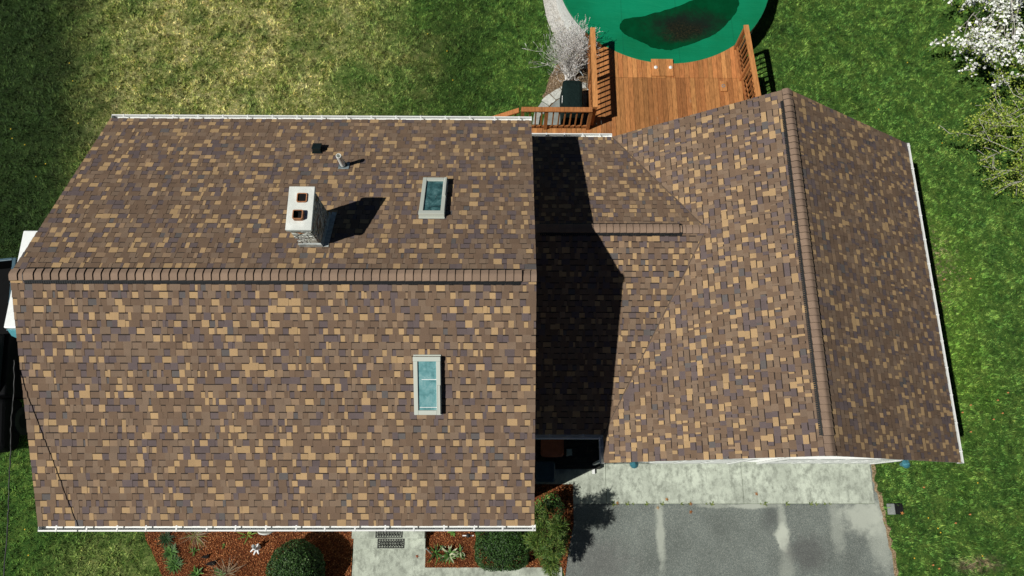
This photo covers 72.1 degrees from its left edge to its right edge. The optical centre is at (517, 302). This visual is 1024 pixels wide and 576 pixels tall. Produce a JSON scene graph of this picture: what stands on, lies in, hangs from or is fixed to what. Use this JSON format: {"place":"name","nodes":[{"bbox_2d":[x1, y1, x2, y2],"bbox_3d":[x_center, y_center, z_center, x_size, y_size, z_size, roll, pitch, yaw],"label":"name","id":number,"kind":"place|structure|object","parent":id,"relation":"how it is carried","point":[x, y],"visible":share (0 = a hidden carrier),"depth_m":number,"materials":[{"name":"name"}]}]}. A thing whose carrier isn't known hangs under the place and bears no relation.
{"place":"outdoors","nodes":[
{"label":"outdoors","id":0,"kind":"place"},
{"bbox_2d":[0,0,1023,575],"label":"lawn","id":1,"kind":"structure","parent":0,"point":[758,38],"depth_m":20.78,"materials":[{"name":"green plant"}]},
{"bbox_2d":[0,258,27,452],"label":"pickup truck","id":2,"kind":"object","parent":1,"relation":"on","point":[8,349],"visible":0.47,"depth_m":17.51,"materials":[{"name":"black paint"}]},
{"bbox_2d":[4,231,36,337],"bbox_3d":[-11.410,0.225,17.848,1.700,1.997,3.603,0,74,-1],"label":"box trailer","id":3,"kind":"object","parent":1,"relation":"on","point":[9,324],"visible":0.12,"depth_m":16.85,"materials":[{"name":"white paint"}]},
{"bbox_2d":[145,531,352,575],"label":"mulch bed","id":4,"kind":"object","parent":1,"relation":"on","point":[241,541],"visible":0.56,"depth_m":17.25,"materials":[{"name":"brown wood"}]},
{"bbox_2d":[154,531,173,548],"bbox_3d":[-8.604,5.803,17.220,0.505,0.148,0.490,31,76,8],"label":"garden plant","id":5,"kind":"object","parent":4,"relation":"on","point":[164,539],"visible":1,"depth_m":17.23,"materials":[{"name":"green plant"}]},
{"bbox_2d":[161,542,177,560],"bbox_3d":[-8.472,6.081,17.153,0.449,0.128,0.464,0,74,-1],"label":"garden plant","id":6,"kind":"object","parent":4,"relation":"on","point":[170,551],"visible":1,"depth_m":17.16,"materials":[{"name":"green plant"}]},
{"bbox_2d":[162,556,184,574],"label":"garden plant","id":7,"kind":"object","parent":4,"relation":"on","point":[175,563],"visible":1,"depth_m":17.07,"materials":[{"name":"green plant"}]},
{"bbox_2d":[178,531,207,551],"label":"ornamental grass","id":8,"kind":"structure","parent":4,"relation":"on","point":[194,535],"depth_m":17.26,"materials":[{"name":"beige plant"}]},
{"bbox_2d":[186,565,203,575],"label":"garden plant","id":9,"kind":"object","parent":4,"relation":"on","point":[196,572],"visible":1,"depth_m":17.03,"materials":[{"name":"green plant"}]},
{"bbox_2d":[205,560,216,565],"bbox_3d":[-7.453,6.354,17.105,0.322,0.100,0.114,-15,75,-5],"label":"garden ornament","id":10,"kind":"object","parent":4,"relation":"on","point":[210,563],"visible":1,"depth_m":17.10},
{"bbox_2d":[214,567,225,575],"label":"garden plant","id":11,"kind":"object","parent":4,"relation":"on","point":[220,571],"visible":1,"depth_m":17.05,"materials":[{"name":"green plant"}]},
{"bbox_2d":[205,555,243,575],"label":"ornamental grass","id":12,"kind":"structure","parent":4,"relation":"on","point":[228,568],"depth_m":17.04,"materials":[{"name":"beige plant"}]},
{"bbox_2d":[237,531,257,543],"bbox_3d":[-6.620,5.646,17.262,0.566,0.199,0.379,-36,78,-10],"label":"strap leaf plant","id":13,"kind":"object","parent":4,"relation":"on","point":[249,532],"visible":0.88,"depth_m":17.28,"materials":[{"name":"green plant"}]},
{"bbox_2d":[250,543,260,554],"bbox_3d":[-6.382,5.999,17.116,0.184,0.308,0.313,11,74,2],"label":"garden figurine","id":14,"kind":"object","parent":4,"relation":"on","point":[256,547],"visible":1,"depth_m":17.11,"materials":[{"name":"white ceramic"}]},
{"bbox_2d":[257,531,273,534],"bbox_3d":[-6.136,5.581,17.180,0.410,0.380,0.189,0,74,-1],"label":"stone dish","id":15,"kind":"object","parent":4,"relation":"on","point":[264,532],"visible":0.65,"depth_m":17.11,"materials":[{"name":"white stone"}]},
{"bbox_2d":[265,538,325,575],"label":"round bush","id":16,"kind":"object","parent":4,"relation":"on","point":[299,558],"visible":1,"depth_m":16.30,"materials":[{"name":"green plant"}]},
{"bbox_2d":[144,484,573,575],"bbox_3d":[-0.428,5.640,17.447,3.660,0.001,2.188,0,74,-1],"label":"mulch bed","id":17,"kind":"object","parent":1,"relation":"on","point":[472,543],"visible":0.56,"depth_m":17.37,"materials":[{"name":"brown wood"}]},
{"bbox_2d":[427,543,442,564],"bbox_3d":[-2.008,6.138,17.183,0.412,0.187,0.553,0,74,-1],"label":"garden plant","id":18,"kind":"object","parent":17,"relation":"on","point":[436,553],"visible":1,"depth_m":17.19,"materials":[{"name":"green plant"}]},
{"bbox_2d":[439,545,460,563],"bbox_3d":[-1.666,6.150,17.191,0.562,0.172,0.483,0,74,-1],"label":"garden plant","id":19,"kind":"object","parent":17,"relation":"on","point":[448,554],"visible":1,"depth_m":17.19,"materials":[{"name":"green plant"}]},
{"bbox_2d":[452,544,464,559],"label":"garden plant","id":20,"kind":"object","parent":17,"relation":"on","point":[461,554],"visible":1,"depth_m":17.22,"materials":[{"name":"green plant"}]},
{"bbox_2d":[474,524,529,571],"bbox_3d":[-0.367,5.765,16.902,1.387,1.036,1.327,0,74,-1],"label":"square bush","id":21,"kind":"object","parent":17,"relation":"on","point":[502,548],"visible":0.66,"depth_m":16.51,"materials":[{"name":"green plant"}]},
{"bbox_2d":[523,500,570,575],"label":"feathery shrub","id":22,"kind":"object","parent":17,"relation":"on","point":[550,544],"visible":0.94,"depth_m":15.74,"materials":[{"name":"green plant"}]},
{"bbox_2d":[534,489,565,516],"bbox_3d":[0.774,4.912,17.162,0.794,0.998,0.685,0,74,-1],"label":"broadleaf shrub","id":23,"kind":"object","parent":17,"relation":"on","point":[551,505],"visible":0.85,"depth_m":16.91,"materials":[{"name":"green plant"}]},
{"bbox_2d":[352,549,561,575],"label":"front walkway","id":24,"kind":"structure","parent":1,"relation":"on","point":[387,562],"depth_m":17.18,"materials":[{"name":"concrete"}]},
{"bbox_2d":[8,88,963,548],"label":"house","id":25,"kind":"structure","parent":1,"relation":"on","point":[366,330],"depth_m":13.49,"materials":[{"name":"brown"}]},
{"bbox_2d":[3,360,14,575],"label":"service cable","id":26,"kind":"object","parent":25,"relation":"attached to","point":[9,467],"visible":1,"depth_m":12.11,"materials":[{"name":"black plastic"}]},
{"bbox_2d":[375,531,401,537],"bbox_3d":[-3.123,5.603,17.098,0.650,0.015,0.220,0,74,-1],"label":"doormat","id":27,"kind":"object","parent":25,"relation":"on","point":[388,534],"visible":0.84,"depth_m":17.08,"materials":[{"name":"black rubber"}]},
{"bbox_2d":[377,539,403,547],"bbox_3d":[-3.091,5.888,17.183,0.650,0.015,0.220,0,74,-1],"label":"doormat","id":28,"kind":"object","parent":25,"relation":"on","point":[392,542],"visible":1,"depth_m":17.18,"materials":[{"name":"black rubber"}]},
{"bbox_2d":[613,458,760,463],"bbox_3d":[3.953,3.789,16.868,3.000,2.240,0.062,0,74,-1],"label":"garage door","id":29,"kind":"structure","parent":25,"relation":"in","point":[715,461],"depth_m":17.14,"materials":[{"name":"white metal"}]},
{"bbox_2d":[756,457,908,463],"bbox_3d":[7.623,3.798,16.908,3.000,2.240,0.062,0,74,-1],"label":"garage door","id":30,"kind":"structure","parent":25,"relation":"in","point":[793,460],"depth_m":16.63,"materials":[{"name":"white metal"}]},
{"bbox_2d":[532,83,588,132],"bbox_3d":[1.676,-5.077,20.536,2.535,0.049,3.058,0,74,-1],"label":"patio border","id":31,"kind":"object","parent":1,"relation":"on","point":[549,99],"visible":0.25,"depth_m":20.76,"materials":[{"name":"grey stone"}]},
{"bbox_2d":[542,61,599,106],"bbox_3d":[1.617,-6.330,20.902,1.629,0.001,2.702,12,74,3],"label":"planting bed","id":32,"kind":"object","parent":1,"relation":"on","point":[558,76],"visible":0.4,"depth_m":20.99,"materials":[{"name":"brown soil"}]},
{"bbox_2d":[522,10,602,80],"bbox_3d":[1.304,-7.228,20.063,1.953,2.153,2.004,35,77,9],"label":"dry shrub","id":33,"kind":"object","parent":32,"relation":"on","point":[569,55],"visible":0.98,"depth_m":20.10,"materials":[{"name":"grey plant"}]},
{"bbox_2d":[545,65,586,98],"bbox_3d":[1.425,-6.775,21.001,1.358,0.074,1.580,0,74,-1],"label":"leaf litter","id":34,"kind":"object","parent":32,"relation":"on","point":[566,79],"visible":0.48,"depth_m":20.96,"materials":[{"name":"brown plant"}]},
{"bbox_2d":[543,0,599,75],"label":"gravel ring","id":35,"kind":"object","parent":1,"relation":"on","point":[551,8],"visible":0.23,"depth_m":21.57,"materials":[{"name":"grey gravel"}]},
{"bbox_2d":[543,92,620,132],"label":"patio","id":36,"kind":"structure","parent":1,"relation":"on","point":[557,104],"depth_m":20.65,"materials":[{"name":"grey stone"}]},
{"bbox_2d":[560,80,582,130],"bbox_3d":[1.547,-5.660,20.153,0.612,1.102,1.140,0,74,-1],"label":"barbecue grill","id":37,"kind":"object","parent":36,"relation":"on","point":[571,94],"visible":0.66,"depth_m":19.70,"materials":[{"name":"black metal"}]},
{"bbox_2d":[494,23,760,135],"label":"deck","id":38,"kind":"structure","parent":1,"relation":"on","point":[686,89],"depth_m":19.85,"materials":[{"name":"brown wood"}]},
{"bbox_2d":[556,0,767,79],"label":"swimming pool","id":39,"kind":"structure","parent":1,"relation":"on","point":[682,31],"depth_m":20.60,"materials":[{"name":"green liquid"}]},
{"bbox_2d":[535,462,874,503],"bbox_3d":[4.565,4.133,18.006,8.892,0.116,1.954,0,74,-1],"label":"garage apron","id":40,"kind":"object","parent":1,"relation":"on","point":[700,483],"visible":0.62,"depth_m":17.82,"materials":[{"name":"concrete"}]},
{"bbox_2d":[535,459,554,481],"bbox_3d":[0.656,4.173,17.367,0.500,0.992,0.543,0,74,-1],"label":"rubbish bin","id":41,"kind":"object","parent":40,"relation":"on","point":[544,471],"visible":0.92,"depth_m":16.89,"materials":[{"name":"black plastic"}]},
{"bbox_2d":[540,439,563,456],"bbox_3d":[0.836,3.592,17.484,0.560,1.092,0.543,0,74,-1],"label":"rubbish bin","id":42,"kind":"object","parent":40,"relation":"on","point":[552,447],"visible":0.78,"depth_m":16.95,"materials":[{"name":"orange plastic"}]},
{"bbox_2d":[565,449,571,455],"bbox_3d":[1.251,3.755,17.482,0.130,1.024,0.150,0,74,-1],"label":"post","id":43,"kind":"object","parent":40,"relation":"on","point":[568,452],"visible":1,"depth_m":17.00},
{"bbox_2d":[871,464,898,575],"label":"soil edge","id":44,"kind":"object","parent":1,"relation":"on","point":[888,529],"visible":0.98,"depth_m":17.61,"materials":[{"name":"brown soil"}]},
{"bbox_2d":[886,504,903,514],"bbox_3d":[9.503,5.201,17.715,0.385,0.100,0.265,0,74,-1],"label":"mailbox","id":45,"kind":"object","parent":1,"relation":"on","point":[896,508],"visible":1,"depth_m":17.68,"materials":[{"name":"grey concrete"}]},
{"bbox_2d":[925,0,1023,98],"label":"flowering tree","id":46,"kind":"object","parent":1,"relation":"on","point":[1006,11],"visible":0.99,"depth_m":19.46,"materials":[{"name":"grey plant"}]},
{"bbox_2d":[933,47,1023,207],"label":"budding tree","id":47,"kind":"object","parent":1,"relation":"on","point":[980,121],"visible":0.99,"depth_m":18.97,"materials":[{"name":"green plant"}]},
{"bbox_2d":[564,463,894,575],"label":"driveway","id":48,"kind":"structure","parent":0,"point":[735,540],"depth_m":17.45,"materials":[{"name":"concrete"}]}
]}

